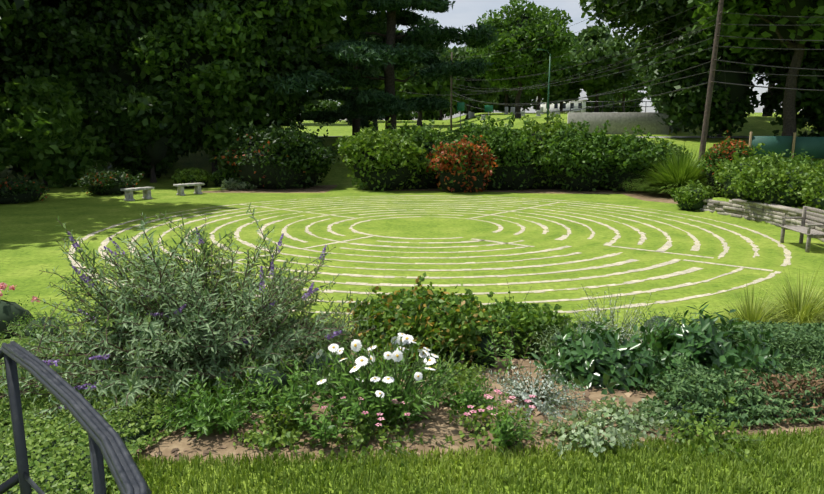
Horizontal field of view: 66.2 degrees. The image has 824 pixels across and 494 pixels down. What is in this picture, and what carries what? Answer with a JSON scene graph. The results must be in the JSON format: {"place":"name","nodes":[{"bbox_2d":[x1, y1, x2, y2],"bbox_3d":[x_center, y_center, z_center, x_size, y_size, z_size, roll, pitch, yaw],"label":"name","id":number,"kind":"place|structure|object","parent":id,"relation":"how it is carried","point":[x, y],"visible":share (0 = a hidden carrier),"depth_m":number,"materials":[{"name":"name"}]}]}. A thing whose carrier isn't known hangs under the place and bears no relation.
{"place":"outdoors","nodes":[
{"label":"outdoors","id":0,"kind":"place"},
{"bbox_2d":[0,301,95,343],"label":"shrub","id":1,"kind":"object","parent":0,"point":[23,331],"depth_m":6.84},
{"bbox_2d":[0,112,823,493],"bbox_3d":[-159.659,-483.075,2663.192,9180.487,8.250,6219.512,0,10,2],"label":"ground","id":2,"kind":"structure","parent":0,"point":[32,234],"depth_m":14.74,"materials":[{"name":"plant"}]},
{"bbox_2d":[0,0,28,38],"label":"tree","id":3,"kind":"object","parent":2,"relation":"on","point":[6,14],"visible":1,"depth_m":24.90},
{"bbox_2d":[0,170,52,203],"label":"shade shrub","id":4,"kind":"object","parent":2,"relation":"on","point":[30,184],"depth_m":23.94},
{"bbox_2d":[0,291,60,339],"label":"flowering plant","id":5,"kind":"object","parent":2,"relation":"on","point":[8,309],"depth_m":7.92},
{"bbox_2d":[0,283,534,415],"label":"pink flowers","id":6,"kind":"object","parent":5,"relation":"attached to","point":[3,286],"visible":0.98,"depth_m":3.39,"materials":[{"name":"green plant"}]},
{"bbox_2d":[0,0,79,172],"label":"tree","id":7,"kind":"object","parent":2,"relation":"on","point":[50,2],"depth_m":35.19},
{"bbox_2d":[0,354,106,493],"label":"railing posts","id":8,"kind":"object","parent":2,"relation":"on","point":[23,479],"visible":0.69,"depth_m":2.13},
{"bbox_2d":[0,341,151,493],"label":"handrail","id":9,"kind":"object","parent":8,"relation":"on","point":[127,475],"visible":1,"depth_m":1.54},
{"bbox_2d":[0,74,115,187],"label":"tree","id":10,"kind":"object","parent":2,"relation":"on","point":[41,124],"depth_m":29.55,"materials":[{"name":"plant"}]},
{"bbox_2d":[0,0,120,180],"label":"tree","id":11,"kind":"object","parent":2,"relation":"on","point":[11,62],"depth_m":30.50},
{"bbox_2d":[10,0,199,173],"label":"tree","id":12,"kind":"object","parent":2,"relation":"on","point":[78,35],"depth_m":31.83,"materials":[{"name":"plant"}]},
{"bbox_2d":[73,168,143,194],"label":"shade shrub","id":13,"kind":"object","parent":2,"relation":"on","point":[89,181],"depth_m":27.18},
{"bbox_2d":[0,353,247,493],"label":"ground cover","id":14,"kind":"object","parent":2,"relation":"on","point":[141,434],"depth_m":3.16,"materials":[{"name":"green"}]},
{"bbox_2d":[0,337,260,493],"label":"groundcover sprays","id":15,"kind":"object","parent":2,"relation":"on","point":[44,440],"visible":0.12,"depth_m":3.11,"materials":[{"name":"green plant"}]},
{"bbox_2d":[120,187,153,200],"bbox_3d":[-11.038,-2.139,25.452,0.420,0.485,1.250,7,12,32],"label":"stone bench","id":16,"kind":"object","parent":2,"relation":"on","point":[129,193],"visible":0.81,"depth_m":25.15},
{"bbox_2d":[81,80,205,182],"bbox_3d":[-13.857,-5.931,32.829,5.614,5.496,6.024,0,10,2],"label":"tree","id":17,"kind":"object","parent":2,"relation":"on","point":[115,116],"depth_m":31.45,"materials":[{"name":"plant"}]},
{"bbox_2d":[66,0,230,34],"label":"tree","id":18,"kind":"object","parent":2,"relation":"on","point":[162,7],"visible":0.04,"depth_m":32.69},
{"bbox_2d":[173,183,204,195],"bbox_3d":[-9.723,-2.524,27.580,0.420,0.485,1.250,10,14,43],"label":"stone bench","id":19,"kind":"object","parent":2,"relation":"on","point":[180,189],"visible":0.88,"depth_m":27.37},
{"bbox_2d":[171,167,214,187],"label":"shrub","id":20,"kind":"object","parent":2,"relation":"on","point":[198,174],"depth_m":30.69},
{"bbox_2d":[0,203,396,441],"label":"butterfly bush","id":21,"kind":"object","parent":2,"relation":"on","point":[131,380],"depth_m":3.89,"materials":[{"name":"plant"}]},
{"bbox_2d":[120,0,299,172],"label":"tree","id":22,"kind":"object","parent":2,"relation":"on","point":[210,25],"depth_m":32.34,"materials":[{"name":"plant"}]},
{"bbox_2d":[156,372,264,439],"bbox_3d":[-1.060,0.815,3.338,0.617,0.331,0.595,0,10,2],"label":"leafy plant","id":23,"kind":"object","parent":2,"relation":"on","point":[229,415],"depth_m":3.27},
{"bbox_2d":[209,166,239,186],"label":"shrub","id":24,"kind":"object","parent":2,"relation":"on","point":[216,173],"depth_m":31.28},
{"bbox_2d":[221,176,257,189],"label":"bush","id":25,"kind":"object","parent":2,"relation":"on","point":[232,183],"depth_m":29.90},
{"bbox_2d":[183,0,336,146],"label":"tree","id":26,"kind":"object","parent":2,"relation":"on","point":[287,51],"depth_m":33.35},
{"bbox_2d":[223,353,313,408],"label":"shrub","id":27,"kind":"object","parent":2,"relation":"on","point":[274,391],"depth_m":3.64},
{"bbox_2d":[231,400,317,453],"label":"leafy plant","id":28,"kind":"object","parent":2,"relation":"on","point":[276,433],"depth_m":3.16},
{"bbox_2d":[209,113,341,189],"bbox_3d":[-6.535,-4.551,31.274,6.466,4.038,6.358,0,10,2],"label":"shrub","id":29,"kind":"object","parent":2,"relation":"on","point":[310,145],"depth_m":29.53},
{"bbox_2d":[215,134,304,186],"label":"flowers","id":30,"kind":"object","parent":29,"relation":"attached to","point":[234,163],"visible":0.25,"depth_m":29.23,"materials":[{"name":"red plant"}]},
{"bbox_2d":[176,0,385,99],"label":"tree","id":31,"kind":"object","parent":2,"relation":"on","point":[323,20],"visible":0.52,"depth_m":34.64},
{"bbox_2d":[245,355,327,423],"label":"plant","id":32,"kind":"object","parent":2,"relation":"on","point":[290,405],"depth_m":3.35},
{"bbox_2d":[298,97,339,114],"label":"hedgerow","id":33,"kind":"object","parent":2,"relation":"on","point":[328,104],"depth_m":220.97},
{"bbox_2d":[290,389,356,447],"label":"plant","id":34,"kind":"object","parent":2,"relation":"on","point":[329,424],"depth_m":3.11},
{"bbox_2d":[282,335,370,390],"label":"plant","id":35,"kind":"object","parent":2,"relation":"on","point":[312,359],"depth_m":4.00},
{"bbox_2d":[312,308,361,357],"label":"flowers","id":36,"kind":"object","parent":2,"relation":"on","point":[336,342],"depth_m":5.36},
{"bbox_2d":[299,0,438,134],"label":"pine","id":37,"kind":"object","parent":2,"relation":"on","point":[327,117],"depth_m":46.46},
{"bbox_2d":[310,409,436,471],"bbox_3d":[-0.190,0.940,3.171,0.684,0.196,0.740,0,10,2],"label":"geranium","id":38,"kind":"object","parent":2,"relation":"on","point":[360,437],"depth_m":3.15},
{"bbox_2d":[322,397,409,425],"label":"flowers","id":39,"kind":"object","parent":38,"relation":"attached to","point":[379,412],"visible":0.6,"depth_m":3.19,"materials":[{"name":"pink plant"}]},
{"bbox_2d":[283,332,464,430],"bbox_3d":[-0.208,0.722,3.537,1.014,0.460,0.993,0,10,2],"label":"shasta daisy","id":40,"kind":"object","parent":2,"relation":"on","point":[354,412],"depth_m":3.40,"materials":[{"name":"plant"}]},
{"bbox_2d":[318,333,434,393],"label":"flower centers","id":41,"kind":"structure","parent":40,"relation":"attached to","point":[397,355],"depth_m":3.41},
{"bbox_2d":[316,333,438,397],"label":"white flowers","id":42,"kind":"object","parent":40,"relation":"attached to","point":[358,362],"visible":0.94,"depth_m":3.37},
{"bbox_2d":[331,28,419,131],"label":"tree","id":43,"kind":"object","parent":2,"relation":"on","point":[401,75],"depth_m":86.74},
{"bbox_2d":[265,0,499,131],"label":"white pine","id":44,"kind":"object","parent":2,"relation":"on","point":[411,46],"depth_m":35.91,"materials":[{"name":"plant"}]},
{"bbox_2d":[332,118,435,190],"bbox_3d":[-1.190,-4.279,30.110,5.331,3.780,4.748,0,10,2],"label":"hedge shrub","id":45,"kind":"object","parent":2,"relation":"on","point":[358,143],"depth_m":28.95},
{"bbox_2d":[382,97,413,119],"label":"hedgerow","id":46,"kind":"object","parent":2,"relation":"on","point":[406,116],"depth_m":237.83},
{"bbox_2d":[338,272,501,370],"bbox_3d":[0.082,0.602,4.956,1.275,0.820,1.301,0,10,2],"label":"shrub","id":47,"kind":"object","parent":2,"relation":"on","point":[468,309],"depth_m":4.62,"materials":[{"name":"plant"}]},
{"bbox_2d":[390,118,460,188],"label":"hedge shrub","id":48,"kind":"object","parent":2,"relation":"on","point":[438,136],"depth_m":29.86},
{"bbox_2d":[395,48,458,125],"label":"tree","id":49,"kind":"object","parent":2,"relation":"on","point":[422,88],"depth_m":112.21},
{"bbox_2d":[68,195,791,313],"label":"labyrinth pavers","id":50,"kind":"object","parent":2,"relation":"on","point":[616,237],"visible":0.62,"depth_m":14.58,"materials":[{"name":"stone"}]},
{"bbox_2d":[55,336,812,460],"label":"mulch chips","id":51,"kind":"object","parent":2,"relation":"on","point":[515,361],"visible":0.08,"depth_m":3.45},
{"bbox_2d":[410,102,461,119],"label":"hedgerow","id":52,"kind":"object","parent":2,"relation":"on","point":[428,115],"depth_m":220.84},
{"bbox_2d":[439,47,473,119],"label":"tree","id":53,"kind":"object","parent":2,"relation":"on","point":[447,48],"depth_m":189.24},
{"bbox_2d":[420,350,494,390],"bbox_3d":[0.279,0.804,4.154,0.516,0.232,0.568,0,10,2],"label":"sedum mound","id":54,"kind":"object","parent":2,"relation":"on","point":[461,378],"depth_m":4.09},
{"bbox_2d":[424,134,497,192],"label":"maple shrub","id":55,"kind":"object","parent":2,"relation":"on","point":[464,157],"depth_m":28.11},
{"bbox_2d":[439,46,504,118],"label":"tree","id":56,"kind":"object","parent":2,"relation":"on","point":[460,53],"depth_m":130.83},
{"bbox_2d":[433,369,511,416],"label":"leafy plant","id":57,"kind":"object","parent":2,"relation":"on","point":[464,397],"depth_m":3.58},
{"bbox_2d":[456,97,498,113],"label":"hedgerow","id":58,"kind":"object","parent":2,"relation":"on","point":[494,104],"depth_m":228.67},
{"bbox_2d":[453,116,504,140],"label":"hedge shrub","id":59,"kind":"object","parent":2,"relation":"on","point":[467,129],"visible":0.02,"depth_m":30.55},
{"bbox_2d":[440,402,557,461],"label":"flowering plant","id":60,"kind":"object","parent":2,"relation":"on","point":[484,432],"depth_m":3.25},
{"bbox_2d":[487,310,514,376],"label":"plant","id":61,"kind":"object","parent":2,"relation":"on","point":[503,364],"depth_m":4.25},
{"bbox_2d":[459,112,550,190],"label":"hedge shrub","id":62,"kind":"object","parent":2,"relation":"on","point":[495,139],"depth_m":29.01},
{"bbox_2d":[489,393,532,449],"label":"flowering plant","id":63,"kind":"object","parent":2,"relation":"on","point":[503,430],"depth_m":3.10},
{"bbox_2d":[500,88,522,109],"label":"tree","id":64,"kind":"object","parent":2,"relation":"on","point":[514,92],"depth_m":165.75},
{"bbox_2d":[492,91,534,102],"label":"tree","id":65,"kind":"object","parent":2,"relation":"on","point":[526,99],"depth_m":220.16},
{"bbox_2d":[497,94,532,112],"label":"hedgerow","id":66,"kind":"object","parent":2,"relation":"on","point":[511,102],"visible":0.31,"depth_m":234.56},
{"bbox_2d":[501,311,535,375],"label":"plant","id":67,"kind":"object","parent":2,"relation":"on","point":[509,358],"depth_m":4.39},
{"bbox_2d":[466,0,579,117],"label":"tree","id":68,"kind":"object","parent":2,"relation":"on","point":[547,24],"depth_m":89.01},
{"bbox_2d":[468,107,585,119],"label":"gravestones","id":69,"kind":"object","parent":2,"relation":"on","point":[471,114],"visible":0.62,"depth_m":127.63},
{"bbox_2d":[482,291,577,358],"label":"shrub","id":70,"kind":"object","parent":2,"relation":"on","point":[522,317],"depth_m":5.53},
{"bbox_2d":[483,356,597,423],"bbox_3d":[0.750,0.797,3.707,0.649,0.297,0.722,0,10,2],"label":"artemisia","id":71,"kind":"object","parent":2,"relation":"on","point":[544,406],"depth_m":3.67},
{"bbox_2d":[505,48,581,110],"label":"tree","id":72,"kind":"object","parent":2,"relation":"on","point":[561,74],"depth_m":140.62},
{"bbox_2d":[507,110,579,188],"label":"hedge shrub","id":73,"kind":"object","parent":2,"relation":"on","point":[546,128],"depth_m":29.73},
{"bbox_2d":[537,49,550,123],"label":"lamp post","id":74,"kind":"object","parent":2,"relation":"on","point":[548,81],"visible":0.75,"depth_m":49.16,"materials":[{"name":"green"}]},
{"bbox_2d":[541,66,586,112],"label":"tree","id":75,"kind":"object","parent":2,"relation":"on","point":[570,90],"depth_m":159.34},
{"bbox_2d":[539,119,634,190],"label":"hedge shrub","id":76,"kind":"object","parent":2,"relation":"on","point":[593,147],"depth_m":28.60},
{"bbox_2d":[450,0,723,166],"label":"utility poles","id":77,"kind":"object","parent":2,"relation":"on","point":[709,91],"visible":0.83,"depth_m":32.56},
{"bbox_2d":[531,317,666,394],"bbox_3d":[1.276,0.730,4.284,0.895,0.528,0.927,0,10,2],"label":"peony","id":78,"kind":"object","parent":2,"relation":"on","point":[608,373],"depth_m":4.12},
{"bbox_2d":[529,410,669,461],"bbox_3d":[0.918,0.925,3.245,0.744,0.172,0.627,0,10,2],"label":"ground cover plant","id":79,"kind":"object","parent":2,"relation":"on","point":[596,442],"depth_m":3.14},
{"bbox_2d":[562,24,637,111],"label":"tree","id":80,"kind":"object","parent":2,"relation":"on","point":[592,36],"depth_m":152.39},
{"bbox_2d":[586,90,616,112],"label":"hedgerow","id":81,"kind":"object","parent":2,"relation":"on","point":[592,104],"depth_m":227.26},
{"bbox_2d":[567,112,669,133],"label":"retaining wall","id":82,"kind":"structure","parent":2,"relation":"on","point":[618,122],"depth_m":56.77,"materials":[{"name":"concrete"}]},
{"bbox_2d":[570,101,660,112],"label":"railing","id":83,"kind":"object","parent":82,"relation":"on","point":[619,101],"visible":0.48,"depth_m":56.66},
{"bbox_2d":[591,50,650,111],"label":"tree","id":84,"kind":"object","parent":2,"relation":"on","point":[635,91],"depth_m":200.24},
{"bbox_2d":[554,395,696,448],"bbox_3d":[1.130,0.921,3.404,0.974,0.247,0.779,0,10,2],"label":"ground cover plant","id":85,"kind":"object","parent":2,"relation":"on","point":[623,416],"depth_m":3.34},
{"bbox_2d":[609,92,643,111],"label":"hedgerow","id":86,"kind":"object","parent":2,"relation":"on","point":[618,108],"depth_m":235.86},
{"bbox_2d":[599,124,671,191],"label":"hedge shrub","id":87,"kind":"object","parent":2,"relation":"on","point":[639,156],"depth_m":28.47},
{"bbox_2d":[632,31,669,83],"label":"tree","id":88,"kind":"object","parent":2,"relation":"on","point":[637,59],"visible":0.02,"depth_m":143.80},
{"bbox_2d":[647,92,661,109],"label":"tree","id":89,"kind":"object","parent":2,"relation":"on","point":[653,98],"depth_m":220.87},
{"bbox_2d":[580,0,752,130],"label":"tree","id":90,"kind":"object","parent":2,"relation":"on","point":[627,20],"depth_m":57.61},
{"bbox_2d":[640,137,692,189],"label":"hedge shrub","id":91,"kind":"object","parent":2,"relation":"on","point":[670,146],"depth_m":29.28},
{"bbox_2d":[670,178,717,210],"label":"shrub","id":92,"kind":"object","parent":2,"relation":"on","point":[682,193],"depth_m":21.74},
{"bbox_2d":[635,301,803,382],"bbox_3d":[2.087,0.703,4.472,1.178,0.629,1.153,0,10,2],"label":"peony","id":93,"kind":"object","parent":2,"relation":"on","point":[718,360],"depth_m":4.30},
{"bbox_2d":[625,319,823,430],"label":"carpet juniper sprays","id":94,"kind":"object","parent":2,"relation":"on","point":[806,339],"visible":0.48,"depth_m":3.58,"materials":[{"name":"plant"}]},
{"bbox_2d":[697,131,760,197],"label":"shrub","id":95,"kind":"object","parent":2,"relation":"on","point":[713,154],"depth_m":25.42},
{"bbox_2d":[702,130,757,174],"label":"tall plume shrub leaves","id":96,"kind":"object","parent":95,"relation":"attached to","point":[725,151],"visible":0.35,"depth_m":25.12,"materials":[{"name":"red plant"}]},
{"bbox_2d":[668,351,823,426],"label":"juniper carpet","id":97,"kind":"object","parent":2,"relation":"on","point":[677,407],"depth_m":3.54,"materials":[{"name":"green"}]},
{"bbox_2d":[676,365,823,423],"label":"ground cover plants","id":98,"kind":"object","parent":97,"relation":"on","point":[793,382],"visible":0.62,"depth_m":3.57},
{"bbox_2d":[706,143,785,199],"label":"shrub","id":99,"kind":"object","parent":2,"relation":"on","point":[726,167],"depth_m":20.80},
{"bbox_2d":[745,51,763,76],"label":"tree","id":100,"kind":"object","parent":2,"relation":"on","point":[750,67],"depth_m":98.40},
{"bbox_2d":[693,267,823,327],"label":"ornamental grasses","id":101,"kind":"object","parent":2,"relation":"on","point":[796,309],"visible":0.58,"depth_m":8.48,"materials":[{"name":"green plant"}]},
{"bbox_2d":[700,199,823,241],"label":"stone wall","id":102,"kind":"structure","parent":2,"relation":"on","point":[772,214],"depth_m":19.10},
{"bbox_2d":[748,132,795,158],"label":"fence posts","id":103,"kind":"object","parent":2,"relation":"on","point":[793,141],"visible":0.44,"depth_m":37.08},
{"bbox_2d":[751,136,823,158],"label":"fence screen","id":104,"kind":"object","parent":103,"relation":"attached to","point":[813,147],"visible":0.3,"depth_m":37.14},
{"bbox_2d":[728,151,823,207],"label":"shrub","id":105,"kind":"object","parent":2,"relation":"on","point":[739,184],"depth_m":18.79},
{"bbox_2d":[761,149,823,169],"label":"bed shrub","id":106,"kind":"object","parent":2,"relation":"on","point":[801,159],"visible":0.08,"depth_m":23.42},
{"bbox_2d":[780,206,823,252],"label":"wood bench","id":107,"kind":"object","parent":2,"relation":"on","point":[808,231],"visible":0.98,"depth_m":14.93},
{"bbox_2d":[783,164,823,209],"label":"shrub","id":108,"kind":"object","parent":2,"relation":"on","point":[810,187],"depth_m":17.34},
{"bbox_2d":[1,425,823,493],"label":"lawn","id":109,"kind":"structure","parent":0,"point":[808,440],"depth_m":2.89,"materials":[{"name":"plant"}]},
{"bbox_2d":[457,102,492,111],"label":"street signs","id":110,"kind":"object","parent":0,"point":[461,105],"visible":1,"depth_m":46.31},
{"bbox_2d":[460,327,507,368],"bbox_3d":[0.513,0.794,4.780,0.435,0.408,0.441,0,10,2],"label":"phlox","id":111,"kind":"object","parent":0,"point":[483,345],"depth_m":4.72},
{"bbox_2d":[307,0,801,119],"label":"sky","id":112,"kind":"structure","parent":0,"point":[464,12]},
{"bbox_2d":[527,319,592,357],"bbox_3d":[1.269,0.797,5.192,0.698,0.452,0.687,0,10,2],"label":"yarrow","id":113,"kind":"object","parent":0,"point":[546,348],"depth_m":5.17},
{"bbox_2d":[540,100,585,112],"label":"house walls","id":114,"kind":"structure","parent":0,"point":[551,109],"depth_m":189.79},
{"bbox_2d":[546,103,581,107],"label":"house windows","id":115,"kind":"structure","parent":114,"relation":"in","point":[564,105],"depth_m":189.61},
{"bbox_2d":[318,136,814,136],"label":"road","id":116,"kind":"structure","parent":0,"point":[636,136],"depth_m":50.63,"materials":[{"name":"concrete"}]},
{"bbox_2d":[636,0,779,135],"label":"tree","id":117,"kind":"object","parent":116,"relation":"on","point":[669,6],"depth_m":51.24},
{"bbox_2d":[569,307,635,338],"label":"shrub","id":118,"kind":"object","parent":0,"point":[589,323],"depth_m":6.89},
{"bbox_2d":[397,0,823,123],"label":"utility wires","id":119,"kind":"object","parent":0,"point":[724,61],"visible":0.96,"depth_m":36.36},
{"bbox_2d":[563,284,667,346],"bbox_3d":[1.778,0.685,5.492,0.932,0.705,1.010,0,10,2],"label":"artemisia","id":120,"kind":"object","parent":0,"point":[599,312],"depth_m":5.51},
{"bbox_2d":[620,307,692,343],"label":"shrub","id":121,"kind":"object","parent":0,"point":[662,320],"depth_m":7.78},
{"bbox_2d":[620,143,721,195],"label":"ornamental grass","id":122,"kind":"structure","parent":0,"point":[681,171],"depth_m":26.54,"materials":[{"name":"green plant"}]},
{"bbox_2d":[654,137,748,137],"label":"sidewalk","id":123,"kind":"structure","parent":0,"point":[700,137],"depth_m":45.38,"materials":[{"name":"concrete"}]},
{"bbox_2d":[640,24,759,136],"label":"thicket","id":124,"kind":"object","parent":123,"relation":"on","point":[681,109],"depth_m":43.44,"materials":[{"name":"plant"}]},
{"bbox_2d":[687,0,823,135],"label":"tree","id":125,"kind":"object","parent":123,"relation":"on","point":[728,17],"depth_m":38.71,"materials":[{"name":"plant"}]},
{"bbox_2d":[752,41,823,136],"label":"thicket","id":126,"kind":"object","parent":123,"relation":"on","point":[781,57],"depth_m":42.04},
{"bbox_2d":[652,406,767,463],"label":"leafy plant","id":127,"kind":"object","parent":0,"point":[714,438],"depth_m":3.17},
{"bbox_2d":[646,375,777,433],"bbox_3d":[1.725,0.871,3.623,0.740,0.231,0.591,6,12,31],"label":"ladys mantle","id":128,"kind":"object","parent":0,"point":[727,399],"depth_m":3.49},
{"bbox_2d":[747,49,774,115],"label":"tree","id":129,"kind":"object","parent":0,"point":[769,85],"depth_m":68.95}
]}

